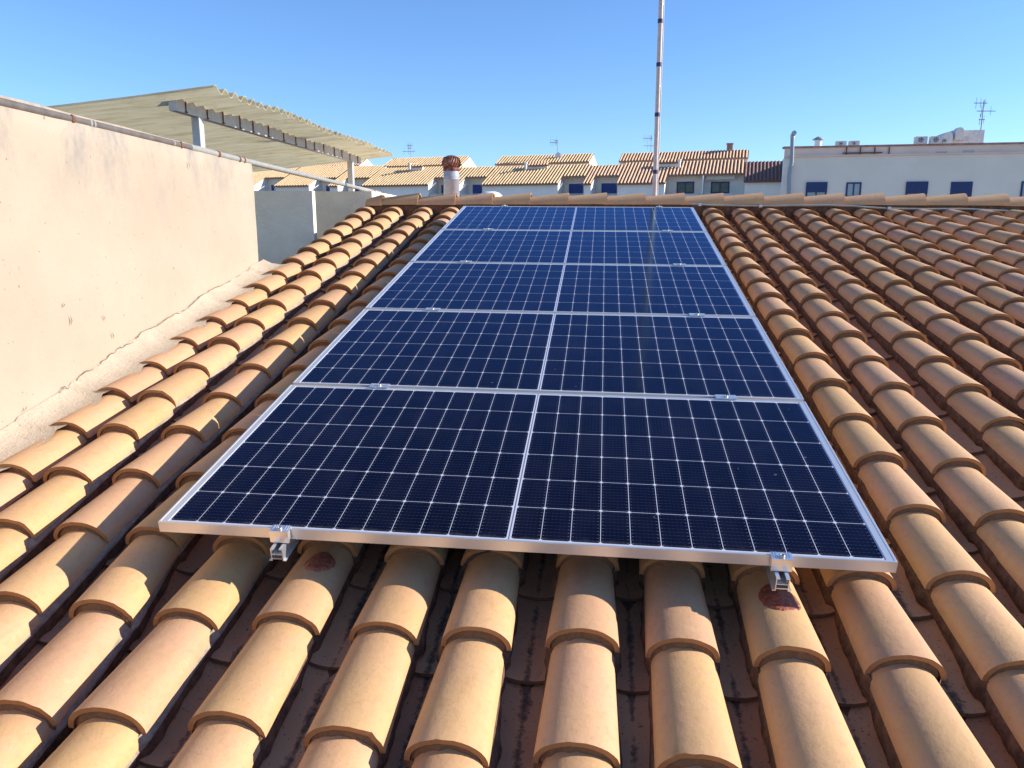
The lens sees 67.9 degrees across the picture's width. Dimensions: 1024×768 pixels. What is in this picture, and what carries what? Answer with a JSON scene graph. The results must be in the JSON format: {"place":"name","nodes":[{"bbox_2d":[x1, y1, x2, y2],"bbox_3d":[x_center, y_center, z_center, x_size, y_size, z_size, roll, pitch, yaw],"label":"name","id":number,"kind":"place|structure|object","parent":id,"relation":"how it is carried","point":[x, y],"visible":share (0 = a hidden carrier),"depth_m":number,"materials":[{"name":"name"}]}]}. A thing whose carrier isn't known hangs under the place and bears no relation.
{"place":"outdoors","nodes":[
{"label":"outdoors","id":0,"kind":"place"},
{"bbox_2d":[273,165,347,190],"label":"terraced house","id":1,"kind":"structure","parent":0,"point":[290,182],"depth_m":69.91,"materials":[{"name":"tile"}]},
{"bbox_2d":[315,159,371,165],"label":"house","id":2,"kind":"structure","parent":0,"point":[365,162],"depth_m":76.48,"materials":[{"name":"beige tile"}]},
{"bbox_2d":[361,163,462,196],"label":"terraced house","id":3,"kind":"structure","parent":0,"point":[414,178],"depth_m":66.57,"materials":[{"name":"tile"}]},
{"bbox_2d":[384,156,475,167],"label":"house","id":4,"kind":"structure","parent":0,"point":[466,161],"depth_m":74.46,"materials":[{"name":"beige tile"}]},
{"bbox_2d":[402,142,414,152],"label":"tv aerial","id":5,"kind":"object","parent":4,"relation":"on","point":[410,145],"visible":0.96,"depth_m":76.28,"materials":[{"name":"metal"}]},
{"bbox_2d":[0,0,1023,172],"label":"sky","id":6,"kind":"structure","parent":0,"point":[485,81],"materials":[{"name":"blue"}]},
{"bbox_2d":[481,162,591,196],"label":"terraced house","id":7,"kind":"structure","parent":0,"point":[538,179],"depth_m":63.41,"materials":[{"name":"tile"}]},
{"bbox_2d":[495,153,596,166],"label":"house","id":8,"kind":"structure","parent":0,"point":[566,159],"depth_m":70.70,"materials":[{"name":"beige tile"}]},
{"bbox_2d":[550,137,562,157],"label":"tv aerial","id":9,"kind":"object","parent":8,"relation":"on","point":[558,154],"visible":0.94,"depth_m":70.66,"materials":[{"name":"metal"}]},
{"bbox_2d":[616,159,745,196],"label":"terraced house","id":10,"kind":"structure","parent":0,"point":[697,178],"depth_m":60.48,"materials":[{"name":"tile"}]},
{"bbox_2d":[676,181,693,192],"bbox_3d":[13.887,-15.742,60.955,1.379,0.915,0.055,3,12,17],"label":"window","id":11,"kind":"structure","parent":10,"relation":"in","point":[682,187],"depth_m":60.95,"materials":[{"name":"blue glass"}]},
{"bbox_2d":[711,181,729,193],"bbox_3d":[16.468,-15.544,60.190,1.413,0.905,0.055,3,12,17],"label":"window","id":12,"kind":"structure","parent":10,"relation":"in","point":[716,187],"depth_m":60.18,"materials":[{"name":"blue glass"}]},
{"bbox_2d":[619,143,748,164],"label":"house","id":13,"kind":"structure","parent":0,"point":[729,153],"depth_m":66.94,"materials":[{"name":"tile"}]},
{"label":"ground","id":14,"kind":"structure","parent":0,"visible":0},
{"bbox_2d":[0,95,289,470],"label":"neighbour house","id":15,"kind":"structure","parent":14,"relation":"on","point":[122,255],"depth_m":3.68,"materials":[{"name":"beige paint"}]},
{"bbox_2d":[46,85,392,190],"bbox_3d":[-4.381,-1.397,8.091,5.209,2.472,4.667,1,11,7],"label":"corrugated canopy","id":16,"kind":"object","parent":15,"relation":"on","point":[213,117],"visible":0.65,"depth_m":6.65,"materials":[{"name":"beige metal"}]},
{"bbox_2d":[254,191,316,263],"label":"parapet wall","id":17,"kind":"structure","parent":15,"relation":"attached to","point":[286,226],"depth_m":7.14,"materials":[{"name":"white paint"}]},
{"bbox_2d":[315,191,395,237],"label":"parapet wall","id":18,"kind":"structure","parent":15,"relation":"on","point":[333,208],"depth_m":8.41,"materials":[{"name":"white paint"}]},
{"bbox_2d":[0,98,380,192],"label":"wall pipe","id":19,"kind":"object","parent":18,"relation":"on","point":[12,104],"depth_m":4.24,"materials":[{"name":"white metal"}]},
{"bbox_2d":[253,167,300,190],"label":"terraced house","id":20,"kind":"structure","parent":14,"relation":"on","point":[266,180],"depth_m":71.60,"materials":[{"name":"tile"}]},
{"bbox_2d":[327,165,386,190],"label":"terraced house","id":21,"kind":"structure","parent":14,"relation":"on","point":[363,174],"depth_m":69.14,"materials":[{"name":"tile"}]},
{"bbox_2d":[459,166,494,196],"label":"terraced house","id":22,"kind":"structure","parent":14,"relation":"on","point":[472,179],"depth_m":65.94,"materials":[{"name":"tile"}]},
{"bbox_2d":[0,193,1023,767],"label":"tiled house","id":23,"kind":"structure","parent":14,"relation":"on","point":[894,335],"depth_m":2.21,"materials":[{"name":"tile"}]},
{"bbox_2d":[304,552,335,571],"bbox_3d":[-0.580,0.537,2.290,0.090,0.027,0.101,10,15,41],"label":"sealant patch","id":24,"kind":"object","parent":23,"relation":"on","point":[321,561],"visible":1,"depth_m":2.28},
{"bbox_2d":[269,205,507,560],"bbox_3d":[-0.371,-0.581,4.633,0.080,0.088,5.372,2,23,6],"label":"mounting rail","id":25,"kind":"object","parent":23,"relation":"attached to","point":[283,546],"visible":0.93,"depth_m":2.21,"materials":[{"name":"metal"}]},
{"bbox_2d":[365,262,755,316],"bbox_3d":[0.289,-0.575,4.554,2.094,0.036,1.038,2,23,6],"label":"solar panel","id":26,"kind":"object","parent":25,"relation":"attached to","point":[600,289],"visible":0.8,"depth_m":4.47,"materials":[{"name":"glass"}]},
{"bbox_2d":[410,229,726,265],"bbox_3d":[0.409,-0.989,5.520,2.094,0.037,1.038,2,23,6],"label":"solar panel","id":27,"kind":"object","parent":25,"relation":"attached to","point":[586,247],"visible":0.87,"depth_m":5.45,"materials":[{"name":"glass"}]},
{"bbox_2d":[442,155,460,196],"bbox_3d":[-0.860,-2.294,10.937,0.270,1.920,0.269,1,11,7],"label":"turbine vent","id":28,"kind":"object","parent":23,"relation":"on","point":[451,164],"visible":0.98,"depth_m":10.72,"materials":[{"name":"paint"}]},
{"bbox_2d":[449,550,493,613],"bbox_3d":[-0.110,0.555,2.252,0.201,0.184,0.105,-5,12,-24],"label":"black cable","id":29,"kind":"object","parent":23,"relation":"on","point":[461,571],"visible":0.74,"depth_m":2.26,"materials":[{"name":"rubber"}]},
{"bbox_2d":[481,191,501,196],"bbox_3d":[-0.280,-1.711,10.162,0.330,1.678,0.330,1,11,7],"label":"dome vent","id":30,"kind":"object","parent":23,"relation":"on","point":[497,194],"visible":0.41,"depth_m":9.91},
{"bbox_2d":[652,0,664,195],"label":"antenna mast","id":31,"kind":"object","parent":23,"relation":"on","point":[658,93],"visible":0.87,"depth_m":7.63,"materials":[{"name":"metal"}]},
{"bbox_2d":[656,206,793,591],"bbox_3d":[1.030,-0.536,4.477,0.080,0.088,5.372,2,23,6],"label":"mounting rail","id":32,"kind":"object","parent":23,"relation":"attached to","point":[779,567],"visible":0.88,"depth_m":2.05,"materials":[{"name":"metal"}]},
{"bbox_2d":[158,385,897,572],"bbox_3d":[0.048,0.254,2.622,2.094,0.036,1.038,2,23,6],"label":"solar panel","id":33,"kind":"object","parent":32,"relation":"attached to","point":[741,481],"visible":1,"depth_m":2.46,"materials":[{"name":"glass"}]},
{"bbox_2d":[293,309,803,400],"bbox_3d":[0.169,-0.160,3.588,2.094,0.037,1.038,2,23,6],"label":"solar panel","id":34,"kind":"object","parent":32,"relation":"attached to","point":[651,355],"visible":0.84,"depth_m":3.48,"materials":[{"name":"glass"}]},
{"bbox_2d":[442,206,706,231],"bbox_3d":[0.531,-1.403,6.486,2.094,0.037,1.038,2,23,6],"label":"solar panel","id":35,"kind":"object","parent":32,"relation":"attached to","point":[675,219],"visible":0.82,"depth_m":6.43,"materials":[{"name":"glass"}]},
{"bbox_2d":[758,584,800,610],"bbox_3d":[0.739,0.596,2.098,0.119,0.035,0.145,1,11,7],"label":"sealant patch","id":36,"kind":"object","parent":23,"relation":"on","point":[781,599],"visible":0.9,"depth_m":2.09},
{"bbox_2d":[691,203,1007,211],"bbox_3d":[3.497,-1.701,7.369,3.472,0.109,0.028,1,11,5],"label":"ridge conduit","id":37,"kind":"object","parent":23,"relation":"attached to","point":[887,208],"visible":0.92,"depth_m":7.37,"materials":[{"name":"white plastic"}]},
{"bbox_2d":[582,164,623,196],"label":"terraced house","id":38,"kind":"structure","parent":14,"relation":"on","point":[601,179],"depth_m":62.63,"materials":[{"name":"tile"}]},
{"bbox_2d":[744,160,782,196],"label":"terraced house","id":39,"kind":"structure","parent":14,"relation":"on","point":[764,178],"depth_m":57.59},
{"bbox_2d":[781,142,1023,197],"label":"pale building","id":40,"kind":"structure","parent":14,"relation":"on","point":[968,169],"depth_m":49.61,"materials":[{"name":"paint"}]},
{"bbox_2d":[787,130,796,193],"bbox_3d":[18.553,-12.814,50.680,0.536,7.762,0.470,1,11,7],"label":"flue pipe","id":41,"kind":"object","parent":40,"relation":"on","point":[792,139],"visible":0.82,"depth_m":50.29,"materials":[{"name":"metal"}]},
{"bbox_2d":[805,182,827,196],"bbox_3d":[20.283,-12.877,50.699,1.336,1.128,0.095,2,11,10],"label":"window","id":42,"kind":"structure","parent":40,"relation":"in","point":[812,188],"depth_m":50.64,"materials":[{"name":"blue glass"}]},
{"bbox_2d":[812,136,824,145],"bbox_3d":[21.297,-16.548,52.948,0.800,1.323,0.800,1,11,7],"label":"cowl chimney","id":43,"kind":"object","parent":40,"relation":"on","point":[818,140],"visible":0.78,"depth_m":52.70,"materials":[{"name":"paint"}]},
{"bbox_2d":[835,141,846,145],"bbox_3d":[22.289,-16.112,51.591,0.656,0.674,0.448,2,11,10],"label":"air conditioner","id":44,"kind":"object","parent":40,"relation":"on","point":[840,142],"visible":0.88,"depth_m":51.38,"materials":[{"name":"white metal"}]},
{"bbox_2d":[845,182,861,196],"bbox_3d":[22.588,-12.844,50.316,0.944,0.969,0.055,2,11,10],"label":"window","id":45,"kind":"structure","parent":40,"relation":"in","point":[852,188],"depth_m":50.30,"materials":[{"name":"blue glass"}]},
{"bbox_2d":[848,141,859,144],"bbox_3d":[23.116,-16.085,51.449,0.636,0.673,0.448,2,11,10],"label":"air conditioner","id":46,"kind":"object","parent":40,"relation":"on","point":[853,142],"visible":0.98,"depth_m":51.24,"materials":[{"name":"white metal"}]},
{"bbox_2d":[905,181,928,196],"bbox_3d":[26.410,-12.638,49.655,1.326,1.122,0.095,2,11,10],"label":"window","id":47,"kind":"structure","parent":40,"relation":"in","point":[918,187],"depth_m":49.58,"materials":[{"name":"blue glass"}]},
{"bbox_2d":[913,136,927,143],"bbox_3d":[27.232,-16.075,50.718,0.734,0.789,0.448,2,11,10],"label":"air conditioner","id":48,"kind":"object","parent":40,"relation":"on","point":[920,139],"visible":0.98,"depth_m":50.51,"materials":[{"name":"white metal"}]},
{"bbox_2d":[928,136,942,143],"bbox_3d":[28.146,-16.035,50.563,0.716,0.805,0.448,2,11,10],"label":"air conditioner","id":49,"kind":"object","parent":40,"relation":"on","point":[935,139],"visible":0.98,"depth_m":50.36,"materials":[{"name":"white metal"}]},
{"bbox_2d":[938,127,984,142],"bbox_3d":[31.115,-16.852,53.489,2.934,1.879,3.525,1,11,7],"label":"rooftop hut","id":50,"kind":"object","parent":40,"relation":"on","point":[959,135],"visible":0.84,"depth_m":52.01,"materials":[{"name":"white paint"}]},
{"bbox_2d":[975,98,994,129],"bbox_3d":[32.174,-18.292,51.892,1.396,2.423,0.108,2,11,10],"label":"tv aerial","id":51,"kind":"object","parent":50,"relation":"attached to","point":[982,111],"visible":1,"depth_m":51.82,"materials":[{"name":"metal"}]},
{"bbox_2d":[1020,181,1023,196],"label":"window","id":52,"kind":"structure","parent":40,"relation":"in","point":[1022,183],"depth_m":48.60,"materials":[{"name":"blue glass"}]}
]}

